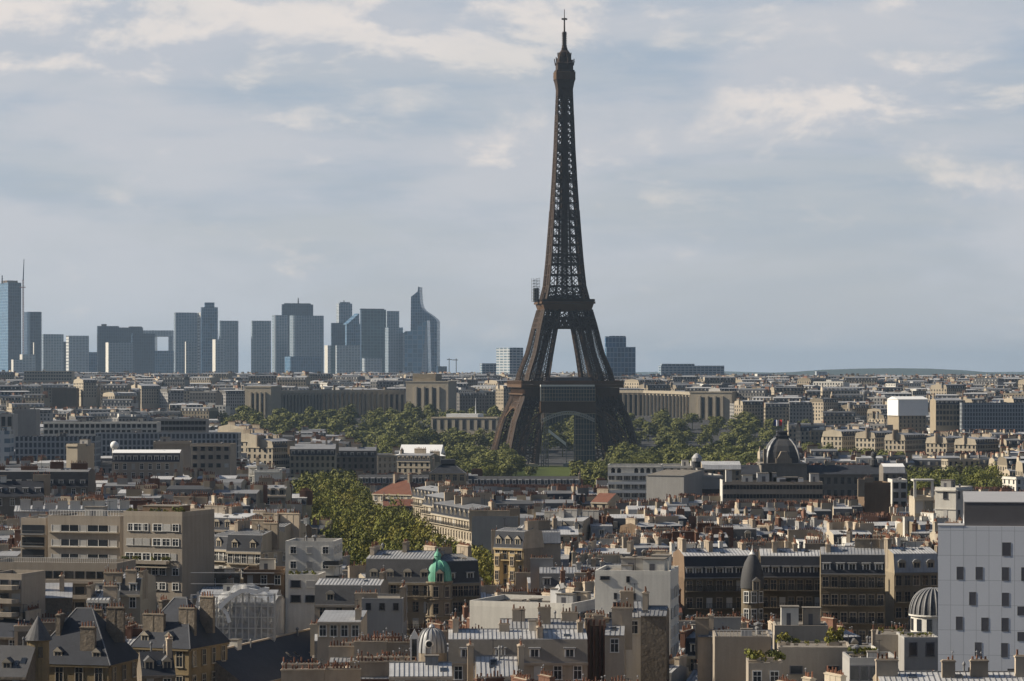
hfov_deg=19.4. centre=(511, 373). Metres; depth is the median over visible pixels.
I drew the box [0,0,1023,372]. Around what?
sky
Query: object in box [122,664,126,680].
window
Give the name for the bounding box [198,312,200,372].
skyscraper
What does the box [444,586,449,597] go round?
window
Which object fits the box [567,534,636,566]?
apartment building
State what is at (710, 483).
modern block
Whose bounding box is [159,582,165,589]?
window
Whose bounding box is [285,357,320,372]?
office block
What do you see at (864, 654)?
potted bush
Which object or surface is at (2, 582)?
window
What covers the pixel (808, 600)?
window
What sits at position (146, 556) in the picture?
window
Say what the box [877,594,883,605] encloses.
window
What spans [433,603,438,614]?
window
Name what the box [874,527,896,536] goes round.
apartment building
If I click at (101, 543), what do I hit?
window
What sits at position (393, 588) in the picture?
window
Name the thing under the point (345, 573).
modern block
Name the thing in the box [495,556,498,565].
window
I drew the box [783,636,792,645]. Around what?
potted bush
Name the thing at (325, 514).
broadleaf tree
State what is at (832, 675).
apartment building
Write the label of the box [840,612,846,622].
window
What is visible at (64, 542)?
window
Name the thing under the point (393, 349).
office block
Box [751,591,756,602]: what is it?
window
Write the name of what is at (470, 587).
window
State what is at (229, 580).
apartment building
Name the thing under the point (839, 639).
potted bush
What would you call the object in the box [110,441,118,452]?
white globe
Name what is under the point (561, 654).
apartment building
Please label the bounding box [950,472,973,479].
broadleaf tree
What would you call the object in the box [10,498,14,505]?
window
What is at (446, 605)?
window
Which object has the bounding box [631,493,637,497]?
window
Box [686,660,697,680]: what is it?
apartment building
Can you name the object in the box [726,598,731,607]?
window
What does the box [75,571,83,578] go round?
window
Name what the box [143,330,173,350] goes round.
arch building
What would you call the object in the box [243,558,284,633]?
modern block
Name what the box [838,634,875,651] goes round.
modern block
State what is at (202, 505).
apartment building
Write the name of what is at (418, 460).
apartment building
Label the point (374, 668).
apartment building
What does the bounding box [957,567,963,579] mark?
window
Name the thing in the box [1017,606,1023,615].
window
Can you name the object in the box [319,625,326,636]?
window
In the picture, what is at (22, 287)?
tower crane
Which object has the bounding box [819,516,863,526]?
apartment building
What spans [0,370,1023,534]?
distant rooftops
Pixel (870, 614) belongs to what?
window
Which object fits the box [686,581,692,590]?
window
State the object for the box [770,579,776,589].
window
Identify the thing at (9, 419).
modern block
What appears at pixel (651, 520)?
apartment building
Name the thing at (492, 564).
broadleaf tree
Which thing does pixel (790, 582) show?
window
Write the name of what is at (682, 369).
office block
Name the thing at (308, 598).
window
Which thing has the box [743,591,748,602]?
window
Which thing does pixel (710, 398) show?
window
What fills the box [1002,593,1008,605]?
window
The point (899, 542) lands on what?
apartment building
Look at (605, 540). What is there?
apartment building
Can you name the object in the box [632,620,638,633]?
window
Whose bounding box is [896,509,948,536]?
apartment building
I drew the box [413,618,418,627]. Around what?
window
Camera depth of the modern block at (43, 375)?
3900.00 m
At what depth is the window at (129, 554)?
589.62 m
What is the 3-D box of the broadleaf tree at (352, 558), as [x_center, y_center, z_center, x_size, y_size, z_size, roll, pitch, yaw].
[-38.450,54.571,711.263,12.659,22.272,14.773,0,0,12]
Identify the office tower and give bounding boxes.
[605,336,625,370]
[606,347,635,375]
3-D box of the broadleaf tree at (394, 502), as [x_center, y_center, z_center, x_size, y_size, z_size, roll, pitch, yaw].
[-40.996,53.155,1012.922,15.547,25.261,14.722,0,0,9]
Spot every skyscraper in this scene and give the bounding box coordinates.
[0,275,20,371]
[24,312,41,370]
[33,342,37,370]
[42,334,63,370]
[64,342,65,370]
[66,336,88,371]
[97,324,118,371]
[119,326,142,341]
[131,333,154,373]
[174,312,197,372]
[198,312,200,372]
[201,302,217,372]
[219,321,237,372]
[251,321,270,372]
[272,315,287,372]
[282,298,312,356]
[290,315,323,372]
[331,323,344,345]
[336,300,351,322]
[343,313,359,344]
[360,309,385,372]
[386,311,398,326]
[403,320,430,372]
[411,287,439,372]
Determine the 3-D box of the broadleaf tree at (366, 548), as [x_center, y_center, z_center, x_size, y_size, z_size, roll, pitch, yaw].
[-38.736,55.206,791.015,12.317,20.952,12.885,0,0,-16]
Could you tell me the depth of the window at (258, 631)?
544.58 m
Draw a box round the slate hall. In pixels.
[214,627,313,680]
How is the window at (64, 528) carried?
in the modern block at (92, 532)
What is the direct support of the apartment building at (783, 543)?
on the ground at (556, 458)
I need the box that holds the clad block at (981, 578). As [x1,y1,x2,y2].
[938,491,1023,670]
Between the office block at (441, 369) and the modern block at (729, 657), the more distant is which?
the office block at (441, 369)
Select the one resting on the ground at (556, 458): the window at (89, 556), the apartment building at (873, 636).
the apartment building at (873, 636)
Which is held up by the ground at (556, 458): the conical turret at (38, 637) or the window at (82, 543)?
the conical turret at (38, 637)
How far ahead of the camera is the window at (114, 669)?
480.35 m
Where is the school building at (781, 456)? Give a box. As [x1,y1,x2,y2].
[725,431,906,496]
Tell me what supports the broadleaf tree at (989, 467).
on the ground at (556, 458)
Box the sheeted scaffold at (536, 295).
[531,278,539,301]
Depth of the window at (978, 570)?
367.22 m
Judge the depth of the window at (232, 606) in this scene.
544.98 m
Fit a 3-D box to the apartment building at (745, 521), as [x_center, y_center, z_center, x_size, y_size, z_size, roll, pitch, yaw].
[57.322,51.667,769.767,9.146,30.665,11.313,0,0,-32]
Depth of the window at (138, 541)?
588.97 m
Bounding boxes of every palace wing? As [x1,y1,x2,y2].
[281,390,404,415]
[614,390,689,417]
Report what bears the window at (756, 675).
in the modern block at (767, 670)
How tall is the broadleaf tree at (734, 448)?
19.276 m
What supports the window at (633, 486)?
in the modern block at (626, 481)
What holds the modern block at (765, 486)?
on the ground at (556, 458)
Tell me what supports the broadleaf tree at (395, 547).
on the ground at (556, 458)
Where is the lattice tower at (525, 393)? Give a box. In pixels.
[491,9,638,466]
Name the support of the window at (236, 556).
in the apartment building at (247, 545)
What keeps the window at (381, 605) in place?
in the modern block at (388, 611)
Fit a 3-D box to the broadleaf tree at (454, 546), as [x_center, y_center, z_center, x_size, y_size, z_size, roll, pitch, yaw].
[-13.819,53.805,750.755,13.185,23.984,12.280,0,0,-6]
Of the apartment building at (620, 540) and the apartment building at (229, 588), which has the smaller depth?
the apartment building at (229, 588)
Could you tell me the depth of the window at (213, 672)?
510.96 m
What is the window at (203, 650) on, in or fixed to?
in the college wing at (201, 641)
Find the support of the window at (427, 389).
in the palace pavilion at (435, 391)
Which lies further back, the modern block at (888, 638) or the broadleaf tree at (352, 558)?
the broadleaf tree at (352, 558)
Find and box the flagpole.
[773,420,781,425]
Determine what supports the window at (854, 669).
in the modern block at (858, 668)
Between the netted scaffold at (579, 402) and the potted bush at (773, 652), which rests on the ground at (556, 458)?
the netted scaffold at (579, 402)
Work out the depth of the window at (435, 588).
563.10 m
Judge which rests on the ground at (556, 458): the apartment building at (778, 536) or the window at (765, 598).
the apartment building at (778, 536)
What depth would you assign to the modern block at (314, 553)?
610.17 m
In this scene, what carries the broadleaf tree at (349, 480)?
on the ground at (556, 458)
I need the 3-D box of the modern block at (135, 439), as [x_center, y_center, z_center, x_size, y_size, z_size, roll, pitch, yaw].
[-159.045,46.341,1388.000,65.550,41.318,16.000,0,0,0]
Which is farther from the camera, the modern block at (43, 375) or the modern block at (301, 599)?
the modern block at (43, 375)
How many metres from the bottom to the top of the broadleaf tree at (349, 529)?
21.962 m
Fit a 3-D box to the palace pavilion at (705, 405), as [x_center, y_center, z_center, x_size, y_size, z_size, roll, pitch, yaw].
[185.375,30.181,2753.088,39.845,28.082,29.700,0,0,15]
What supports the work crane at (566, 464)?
on the ground at (556, 458)
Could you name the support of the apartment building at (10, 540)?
on the ground at (556, 458)
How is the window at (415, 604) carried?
in the apartment building at (426, 575)
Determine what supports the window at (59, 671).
in the college wing at (86, 643)
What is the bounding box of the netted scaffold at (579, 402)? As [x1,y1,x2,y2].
[540,385,595,466]
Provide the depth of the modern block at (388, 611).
530.03 m
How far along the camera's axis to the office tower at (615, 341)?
4307.73 m
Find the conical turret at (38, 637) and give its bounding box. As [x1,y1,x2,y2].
[25,615,52,680]
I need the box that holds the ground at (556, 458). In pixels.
[230,413,768,471]
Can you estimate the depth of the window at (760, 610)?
567.58 m
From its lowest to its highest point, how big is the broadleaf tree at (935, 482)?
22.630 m
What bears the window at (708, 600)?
in the apartment building at (709, 576)
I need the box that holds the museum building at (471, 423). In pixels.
[431,398,504,449]
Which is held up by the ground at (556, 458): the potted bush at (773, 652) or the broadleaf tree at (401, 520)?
the broadleaf tree at (401, 520)
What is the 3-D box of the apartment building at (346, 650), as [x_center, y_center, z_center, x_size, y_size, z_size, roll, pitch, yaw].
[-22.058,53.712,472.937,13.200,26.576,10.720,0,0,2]
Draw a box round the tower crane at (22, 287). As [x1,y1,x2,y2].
[19,263,25,353]
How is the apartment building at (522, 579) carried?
on the ground at (556, 458)
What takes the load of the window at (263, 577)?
in the modern block at (269, 570)
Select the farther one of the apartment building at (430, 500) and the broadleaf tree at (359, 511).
the broadleaf tree at (359, 511)
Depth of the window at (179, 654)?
503.65 m
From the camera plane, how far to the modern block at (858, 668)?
415.00 m
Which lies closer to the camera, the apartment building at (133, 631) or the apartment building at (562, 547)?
the apartment building at (133, 631)
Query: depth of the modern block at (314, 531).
790.63 m
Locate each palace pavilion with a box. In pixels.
[244,386,281,422]
[405,374,456,417]
[689,391,736,419]
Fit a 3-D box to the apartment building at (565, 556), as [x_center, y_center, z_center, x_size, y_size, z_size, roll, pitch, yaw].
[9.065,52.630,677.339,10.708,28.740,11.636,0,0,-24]
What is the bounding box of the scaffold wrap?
[190,572,280,642]
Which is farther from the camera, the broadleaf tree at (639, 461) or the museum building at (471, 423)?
the museum building at (471, 423)
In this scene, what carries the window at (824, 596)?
in the apartment building at (852, 585)
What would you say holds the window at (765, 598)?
in the apartment building at (791, 576)
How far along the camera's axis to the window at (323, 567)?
609.60 m
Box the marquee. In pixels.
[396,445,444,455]
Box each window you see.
[0,579,8,584]
[0,593,8,597]
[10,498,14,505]
[11,580,20,588]
[11,607,20,615]
[12,594,19,601]
[38,647,42,657]
[45,571,51,577]
[51,524,59,531]
[51,539,59,545]
[53,571,62,577]
[55,667,63,680]
[61,525,68,531]
[61,539,68,545]
[64,571,73,577]
[69,525,77,531]
[69,539,77,545]
[69,554,77,558]
[71,488,75,494]
[74,667,82,680]
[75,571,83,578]
[75,587,83,593]
[75,602,83,608]
[79,525,86,531]
[79,540,86,546]
[79,554,86,558]
[85,571,94,578]
[87,525,97,531]
[87,540,97,546]
[87,554,97,558]
[94,668,102,680]
[96,571,103,578]
[98,525,107,531]
[98,540,107,546]
[98,554,107,558]
[102,603,107,613]
[108,525,116,531]
[108,540,116,546]
[108,554,116,558]
[112,666,116,680]
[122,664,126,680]
[125,552,133,558]
[126,538,132,544]
[127,523,132,530]
[129,597,135,607]
[132,661,136,677]
[133,523,142,530]
[134,552,142,559]
[135,538,141,545]
[141,523,147,530]
[141,553,150,560]
[142,538,150,545]
[151,568,159,574]
[152,524,161,530]
[152,538,160,545]
[152,553,160,560]
[156,582,159,589]
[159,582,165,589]
[160,553,169,560]
[160,568,166,575]
[162,524,170,531]
[162,538,170,545]
[170,554,176,560]
[171,524,178,531]
[171,568,178,575]
[171,583,178,590]
[172,539,178,546]
[175,651,182,667]
[176,675,182,680]
[192,650,196,667]
[192,674,196,680]
[202,649,206,665]
[202,673,205,680]
[211,647,215,663]
[212,671,214,680]
[220,605,227,616]
[220,622,227,633]
[221,645,225,660]
[227,553,232,562]
[231,605,238,616]
[231,622,238,633]
[234,554,239,562]
[241,554,246,563]
[244,605,247,616]
[244,622,247,633]
[247,575,253,584]
[248,554,252,563]
[252,394,253,410]
[253,605,260,616]
[253,622,260,633]
[255,554,260,563]
[257,394,258,412]
[260,575,266,584]
[264,605,271,616]
[264,622,271,633]
[274,575,280,584]
[290,546,296,553]
[290,561,296,568]
[290,580,300,587]
[290,595,300,601]
[305,580,314,587]
[305,595,314,602]
[306,561,312,568]
[307,547,311,553]
[319,607,325,617]
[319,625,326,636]
[322,546,328,553]
[322,561,328,568]
[329,625,337,636]
[340,625,348,636]
[351,625,358,636]
[365,603,370,609]
[379,603,384,610]
[390,585,396,593]
[393,603,398,610]
[412,585,418,595]
[412,601,418,612]
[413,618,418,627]
[418,388,420,406]
[426,388,428,404]
[431,474,435,480]
[433,388,435,408]
[433,419,436,429]
[433,586,438,597]
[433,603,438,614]
[438,474,442,480]
[440,419,443,429]
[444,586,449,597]
[444,603,449,614]
[448,419,450,428]
[452,474,456,480]
[452,586,456,596]
[452,602,456,612]
[453,666,462,679]
[457,585,463,595]
[457,601,463,612]
[462,419,465,429]
[463,585,467,595]
[468,585,474,595]
[469,419,472,429]
[473,585,479,594]
[477,419,480,429]
[484,419,487,429]
[492,419,495,429]
[494,570,498,579]
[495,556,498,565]
[502,550,507,559]
[503,564,507,573]
[510,556,513,565]
[510,571,513,580]
[534,666,541,679]
[553,666,562,679]
[573,666,582,679]
[600,576,609,579]
[608,484,614,488]
[610,638,618,652]
[616,484,622,488]
[623,493,630,497]
[624,484,630,488]
[631,484,637,488]
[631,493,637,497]
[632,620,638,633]
[639,493,645,497]
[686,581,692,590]
[686,597,692,608]
[690,659,697,670]
[696,580,702,590]
[696,597,702,607]
[702,397,704,417]
[706,580,712,590]
[706,598,711,607]
[709,397,711,416]
[716,580,722,590]
[716,597,722,607]
[717,397,719,415]
[726,580,732,590]
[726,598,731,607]
[736,580,740,589]
[736,597,740,607]
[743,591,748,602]
[744,608,748,618]
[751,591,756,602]
[751,609,756,620]
[752,670,761,680]
[758,591,763,602]
[759,608,763,620]
[763,579,767,589]
[763,596,767,606]
[763,614,767,623]
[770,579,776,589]
[770,596,776,606]
[770,671,778,680]
[779,580,785,589]
[779,597,784,606]
[788,580,794,589]
[788,597,794,604]
[790,666,802,673]
[797,580,802,589]
[797,597,802,607]
[805,580,811,589]
[805,597,811,605]
[814,580,819,589]
[815,597,819,605]
[822,576,828,587]
[822,594,828,604]
[826,666,838,672]
[831,576,837,587]
[831,594,837,604]
[831,612,837,622]
[840,577,847,587]
[840,594,846,604]
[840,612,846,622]
[849,577,856,587]
[849,594,856,605]
[849,612,856,622]
[849,665,858,680]
[858,594,865,605]
[859,577,865,586]
[859,612,865,622]
[859,630,865,640]
[859,665,869,680]
[868,577,874,586]
[868,594,874,605]
[868,612,874,622]
[869,665,875,680]
[877,577,883,586]
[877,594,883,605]
[877,612,883,622]
[895,575,902,585]
[895,591,901,601]
[895,607,901,617]
[904,575,910,585]
[904,591,910,601]
[904,607,909,617]
[908,642,917,656]
[913,575,919,585]
[916,501,922,512]
[921,575,928,585]
[925,501,932,512]
[925,642,934,656]
[930,575,937,585]
[943,491,947,498]
[956,617,962,629]
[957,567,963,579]
[969,592,975,604]
[975,567,982,579]
[975,642,981,655]
[981,618,988,630]
[1001,618,1008,631]
[1001,643,1007,656]
[1002,542,1010,555]
[1002,567,1008,580]
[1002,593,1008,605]
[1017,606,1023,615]
[1017,632,1023,640]
[1021,567,1023,580]
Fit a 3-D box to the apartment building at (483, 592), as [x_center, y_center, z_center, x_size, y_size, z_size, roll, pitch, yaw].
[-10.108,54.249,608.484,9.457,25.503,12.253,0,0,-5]
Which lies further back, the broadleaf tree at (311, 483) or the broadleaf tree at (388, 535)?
the broadleaf tree at (311, 483)
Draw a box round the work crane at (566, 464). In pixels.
[548,429,568,466]
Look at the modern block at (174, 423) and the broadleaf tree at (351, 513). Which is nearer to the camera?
the broadleaf tree at (351, 513)
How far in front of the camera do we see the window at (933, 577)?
575.47 m
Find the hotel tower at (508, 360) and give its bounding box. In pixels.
[496,348,522,373]
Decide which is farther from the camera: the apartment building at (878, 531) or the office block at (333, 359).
the office block at (333, 359)
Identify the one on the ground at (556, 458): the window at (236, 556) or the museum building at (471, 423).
the museum building at (471, 423)
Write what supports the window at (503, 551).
in the apartment building at (514, 548)
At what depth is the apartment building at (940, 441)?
1756.59 m
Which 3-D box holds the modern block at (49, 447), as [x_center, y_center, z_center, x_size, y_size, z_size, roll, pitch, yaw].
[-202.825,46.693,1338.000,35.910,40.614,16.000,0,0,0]
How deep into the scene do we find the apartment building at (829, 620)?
499.57 m
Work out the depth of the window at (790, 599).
572.94 m
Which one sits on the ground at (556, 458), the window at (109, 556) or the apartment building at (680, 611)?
the apartment building at (680, 611)
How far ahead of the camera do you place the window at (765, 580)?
573.22 m
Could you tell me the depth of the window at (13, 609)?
535.35 m
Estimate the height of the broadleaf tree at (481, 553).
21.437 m
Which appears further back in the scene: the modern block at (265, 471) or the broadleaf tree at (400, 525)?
the modern block at (265, 471)
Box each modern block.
[0,412,17,448]
[0,426,13,465]
[0,557,135,610]
[0,570,44,618]
[14,406,39,435]
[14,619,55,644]
[15,433,100,467]
[20,514,53,557]
[24,369,74,383]
[43,418,160,435]
[48,501,122,558]
[52,386,78,408]
[66,439,93,468]
[96,429,240,460]
[123,504,213,612]
[153,415,208,431]
[153,437,191,469]
[190,442,235,478]
[214,567,240,589]
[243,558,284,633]
[254,465,281,482]
[285,533,342,633]
[288,571,325,632]
[312,528,324,537]
[342,570,347,577]
[354,580,406,640]
[377,454,445,473]
[469,503,519,551]
[470,582,594,628]
[584,607,609,680]
[595,553,679,656]
[608,464,662,500]
[663,460,692,469]
[681,468,722,495]
[713,621,770,680]
[720,469,822,503]
[746,657,782,680]
[773,605,827,657]
[777,641,849,680]
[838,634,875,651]
[842,640,897,680]
[857,474,890,513]
[876,629,903,656]
[887,415,925,432]
[888,477,907,511]
[896,632,937,670]
[909,479,933,520]
[934,479,973,521]
[941,458,979,472]
[960,400,1023,431]
[1001,473,1023,491]
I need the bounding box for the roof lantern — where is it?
[409,629,419,661]
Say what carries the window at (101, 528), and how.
in the modern block at (92, 532)
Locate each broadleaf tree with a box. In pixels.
[295,481,306,492]
[308,478,325,487]
[309,506,336,522]
[310,504,340,525]
[311,474,326,489]
[312,496,329,517]
[312,496,332,515]
[315,499,335,515]
[316,489,333,501]
[317,470,327,477]
[317,515,344,542]
[319,483,331,492]
[321,476,348,493]
[321,513,342,522]
[323,490,338,504]
[325,496,347,510]
[331,503,347,517]
[333,489,342,495]
[333,523,347,541]
[334,512,362,537]
[336,506,360,525]
[339,489,360,501]
[339,499,357,511]
[339,511,357,531]
[340,477,355,484]
[340,521,353,539]
[341,490,355,502]
[341,501,362,518]
[342,544,365,561]
[342,551,363,564]
[342,556,360,565]
[344,506,364,518]
[344,525,373,551]
[346,497,358,505]
[346,515,365,525]
[347,525,364,543]
[350,484,369,493]
[350,490,371,501]
[352,501,369,516]
[353,497,378,509]
[355,543,369,556]
[357,513,372,527]
[357,530,381,552]
[360,504,382,519]
[361,528,381,542]
[364,513,391,530]
[364,515,382,530]
[366,504,398,524]
[366,537,392,557]
[371,537,389,544]
[372,521,400,540]
[377,435,400,447]
[378,495,406,516]
[378,534,398,547]
[381,530,411,547]
[386,524,412,542]
[388,505,411,520]
[388,516,416,535]
[389,543,402,549]
[391,515,409,526]
[391,523,425,549]
[398,509,419,524]
[403,428,432,444]
[406,524,420,538]
[407,508,424,530]
[411,517,431,535]
[413,524,449,549]
[430,535,454,553]
[431,534,444,545]
[442,534,456,544]
[451,540,472,555]
[464,465,487,475]
[472,545,493,570]
[473,546,487,566]
[478,556,493,582]
[479,464,502,475]
[479,554,493,572]
[479,568,493,584]
[608,457,635,463]
[625,450,650,456]
[626,458,647,463]
[635,446,664,458]
[646,456,663,463]
[676,447,696,456]
[716,447,733,453]
[724,445,742,453]
[729,455,753,463]
[735,452,756,461]
[906,465,916,472]
[907,472,926,494]
[907,473,940,492]
[907,475,930,495]
[908,469,928,484]
[924,467,957,478]
[936,475,966,486]
[948,463,964,476]
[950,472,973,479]
[952,474,973,486]
[959,462,982,476]
[962,465,977,477]
[965,480,976,487]
[971,466,1001,475]
[971,470,999,487]
[978,463,1009,483]
[982,462,996,471]
[986,477,1011,487]
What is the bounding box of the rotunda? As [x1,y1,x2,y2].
[909,587,937,635]
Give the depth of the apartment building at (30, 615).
534.51 m
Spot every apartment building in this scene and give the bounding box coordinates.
[0,457,95,495]
[0,469,49,518]
[0,511,8,524]
[0,524,19,543]
[0,538,20,558]
[0,601,41,644]
[0,636,35,680]
[1,515,19,529]
[7,532,13,550]
[14,493,132,526]
[14,526,20,546]
[40,610,67,629]
[45,572,72,616]
[60,493,106,504]
[73,376,96,408]
[86,579,119,616]
[103,556,156,624]
[103,611,142,627]
[112,450,182,481]
[121,495,178,508]
[125,618,142,644]
[131,381,160,410]
[137,500,157,509]
[137,633,175,680]
[146,500,197,508]
[168,500,204,508]
[173,492,218,506]
[192,574,233,604]
[196,584,283,646]
[205,500,265,534]
[211,490,250,512]
[214,522,234,568]
[218,419,250,431]
[226,513,287,588]
[228,424,266,433]
[241,427,275,452]
[246,432,291,468]
[248,455,265,484]
[259,475,290,508]
[262,507,306,539]
[280,657,360,680]
[287,437,338,476]
[303,513,311,537]
[310,619,317,662]
[314,565,388,622]
[317,600,366,665]
[329,632,410,665]
[337,443,376,474]
[342,549,349,569]
[347,561,365,577]
[349,648,417,680]
[356,469,431,487]
[357,627,406,640]
[365,539,452,638]
[372,471,421,505]
[382,493,412,514]
[389,654,452,680]
[397,447,439,474]
[410,618,466,635]
[411,477,476,522]
[417,623,481,660]
[419,623,461,641]
[421,483,495,528]
[424,539,479,616]
[427,612,469,630]
[429,489,505,545]
[430,456,466,484]
[448,608,587,680]
[460,602,468,623]
[466,470,580,486]
[467,635,524,680]
[474,664,555,680]
[481,576,514,596]
[481,579,486,597]
[491,525,496,553]
[492,515,543,587]
[494,580,578,595]
[499,603,611,627]
[509,587,540,594]
[515,562,570,591]
[527,514,578,543]
[528,512,560,566]
[530,554,604,591]
[544,505,599,541]
[559,562,597,584]
[561,539,579,553]
[561,543,570,566]
[566,572,594,596]
[566,674,625,680]
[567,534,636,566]
[571,545,619,566]
[575,551,637,566]
[579,540,618,547]
[581,531,626,544]
[588,510,612,539]
[590,485,623,509]
[600,532,633,546]
[605,598,632,680]
[614,551,672,562]
[617,527,630,536]
[617,532,658,544]
[619,511,683,535]
[620,531,669,555]
[620,583,641,680]
[635,523,669,536]
[640,524,694,536]
[641,586,669,680]
[644,546,669,555]
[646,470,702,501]
[660,527,727,550]
[669,535,722,556]
[669,650,688,680]
[673,530,749,619]
[679,588,682,619]
[679,608,741,674]
[679,622,694,655]
[685,519,732,547]
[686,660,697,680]
[695,609,715,680]
[696,509,752,524]
[701,461,740,479]
[717,512,756,540]
[718,623,772,657]
[722,515,761,536]
[727,613,765,629]
[732,545,758,557]
[733,536,788,547]
[741,612,780,643]
[743,537,771,550]
[743,614,774,627]
[756,512,782,530]
[756,520,777,540]
[757,531,787,540]
[758,535,831,629]
[777,527,820,537]
[777,666,846,680]
[780,514,816,534]
[787,525,822,547]
[795,515,828,534]
[803,530,853,547]
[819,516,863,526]
[820,532,884,641]
[821,613,861,644]
[822,424,864,450]
[825,516,873,544]
[840,623,870,644]
[845,526,890,545]
[852,532,894,545]
[855,426,891,451]
[871,621,910,646]
[873,649,1023,680]
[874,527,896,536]
[879,463,904,481]
[882,517,901,530]
[882,530,927,540]
[884,427,925,452]
[884,531,937,628]
[890,532,929,546]
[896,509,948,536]
[907,616,910,631]
[911,519,958,537]
[913,531,937,543]
[921,537,937,554]
[925,430,962,455]
[930,394,962,432]
[930,516,962,542]
[954,432,998,452]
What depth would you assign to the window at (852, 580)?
555.93 m
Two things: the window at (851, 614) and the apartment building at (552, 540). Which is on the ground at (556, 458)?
the apartment building at (552, 540)
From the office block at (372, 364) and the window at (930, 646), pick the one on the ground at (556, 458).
the office block at (372, 364)
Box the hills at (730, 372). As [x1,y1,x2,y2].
[473,371,1023,374]
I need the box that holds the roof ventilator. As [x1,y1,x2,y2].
[692,453,701,469]
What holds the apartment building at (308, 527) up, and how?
on the ground at (556, 458)
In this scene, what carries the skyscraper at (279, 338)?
on the ground at (556, 458)
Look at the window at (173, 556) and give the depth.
586.39 m
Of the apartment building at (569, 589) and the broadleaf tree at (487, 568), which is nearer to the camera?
the apartment building at (569, 589)
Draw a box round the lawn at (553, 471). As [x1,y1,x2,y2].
[512,466,576,475]
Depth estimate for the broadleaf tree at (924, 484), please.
1285.34 m
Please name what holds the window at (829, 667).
in the modern block at (813, 658)
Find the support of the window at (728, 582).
in the apartment building at (709, 576)
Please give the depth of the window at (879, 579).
555.45 m
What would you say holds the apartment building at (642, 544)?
on the ground at (556, 458)
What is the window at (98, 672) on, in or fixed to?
in the college wing at (86, 643)
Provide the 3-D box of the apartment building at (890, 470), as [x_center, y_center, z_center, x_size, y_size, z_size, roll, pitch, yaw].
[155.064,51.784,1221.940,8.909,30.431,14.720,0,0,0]
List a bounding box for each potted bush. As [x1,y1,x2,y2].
[744,648,756,662]
[753,649,766,662]
[765,649,781,662]
[773,652,785,662]
[775,632,788,645]
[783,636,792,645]
[791,638,800,645]
[824,626,843,645]
[825,635,835,645]
[834,636,843,645]
[847,647,856,655]
[853,647,861,655]
[857,647,866,655]
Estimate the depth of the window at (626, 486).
1180.21 m
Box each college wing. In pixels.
[49,598,138,680]
[130,591,230,680]
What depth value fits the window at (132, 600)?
551.67 m
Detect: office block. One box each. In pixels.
[11,360,30,372]
[20,354,34,370]
[89,352,96,371]
[106,342,132,372]
[155,351,173,373]
[185,342,196,372]
[212,339,224,372]
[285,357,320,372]
[324,345,330,373]
[331,346,335,373]
[336,345,359,373]
[362,358,381,372]
[385,327,402,372]
[436,366,446,372]
[480,363,495,373]
[659,364,723,375]
[815,372,826,375]
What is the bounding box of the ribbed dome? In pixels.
[419,624,446,661]
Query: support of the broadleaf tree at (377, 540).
on the ground at (556, 458)
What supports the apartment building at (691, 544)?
on the ground at (556, 458)
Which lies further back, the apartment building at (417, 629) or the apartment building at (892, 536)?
the apartment building at (892, 536)
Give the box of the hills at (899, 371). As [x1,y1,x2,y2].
[729,368,1016,375]
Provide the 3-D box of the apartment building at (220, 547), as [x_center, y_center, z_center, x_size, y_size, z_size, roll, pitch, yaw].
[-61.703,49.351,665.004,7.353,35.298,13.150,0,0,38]
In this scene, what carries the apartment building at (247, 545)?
on the ground at (556, 458)
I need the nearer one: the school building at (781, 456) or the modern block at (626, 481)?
the modern block at (626, 481)
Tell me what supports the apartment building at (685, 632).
on the ground at (556, 458)
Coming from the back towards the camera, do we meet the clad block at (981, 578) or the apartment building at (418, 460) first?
the apartment building at (418, 460)
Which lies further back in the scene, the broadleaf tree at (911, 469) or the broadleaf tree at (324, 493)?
the broadleaf tree at (911, 469)
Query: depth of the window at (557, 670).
432.06 m
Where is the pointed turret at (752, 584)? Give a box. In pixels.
[740,546,763,622]
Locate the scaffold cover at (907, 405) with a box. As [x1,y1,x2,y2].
[887,396,927,415]
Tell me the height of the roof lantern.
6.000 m
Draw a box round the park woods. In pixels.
[216,401,962,497]
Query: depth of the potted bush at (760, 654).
418.59 m
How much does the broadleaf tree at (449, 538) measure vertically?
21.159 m
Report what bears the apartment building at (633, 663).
on the ground at (556, 458)
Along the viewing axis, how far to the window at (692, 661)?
493.19 m
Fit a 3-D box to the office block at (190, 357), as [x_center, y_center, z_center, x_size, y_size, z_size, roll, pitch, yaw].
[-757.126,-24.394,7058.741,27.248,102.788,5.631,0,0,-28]
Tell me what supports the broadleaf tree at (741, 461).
on the ground at (556, 458)
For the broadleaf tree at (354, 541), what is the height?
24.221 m
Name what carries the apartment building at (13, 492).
on the ground at (556, 458)
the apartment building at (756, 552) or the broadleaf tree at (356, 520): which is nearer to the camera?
the apartment building at (756, 552)
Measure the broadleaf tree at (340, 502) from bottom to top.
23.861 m
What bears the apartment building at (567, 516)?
on the ground at (556, 458)
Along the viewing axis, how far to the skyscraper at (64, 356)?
7484.45 m
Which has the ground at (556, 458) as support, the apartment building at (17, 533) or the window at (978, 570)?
the apartment building at (17, 533)
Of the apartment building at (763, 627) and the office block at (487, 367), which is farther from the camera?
the office block at (487, 367)
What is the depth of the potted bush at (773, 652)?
418.38 m
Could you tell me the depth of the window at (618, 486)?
1180.50 m
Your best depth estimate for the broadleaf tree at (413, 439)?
2224.61 m
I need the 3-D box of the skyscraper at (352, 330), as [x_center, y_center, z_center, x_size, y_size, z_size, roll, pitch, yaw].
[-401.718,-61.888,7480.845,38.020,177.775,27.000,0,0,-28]

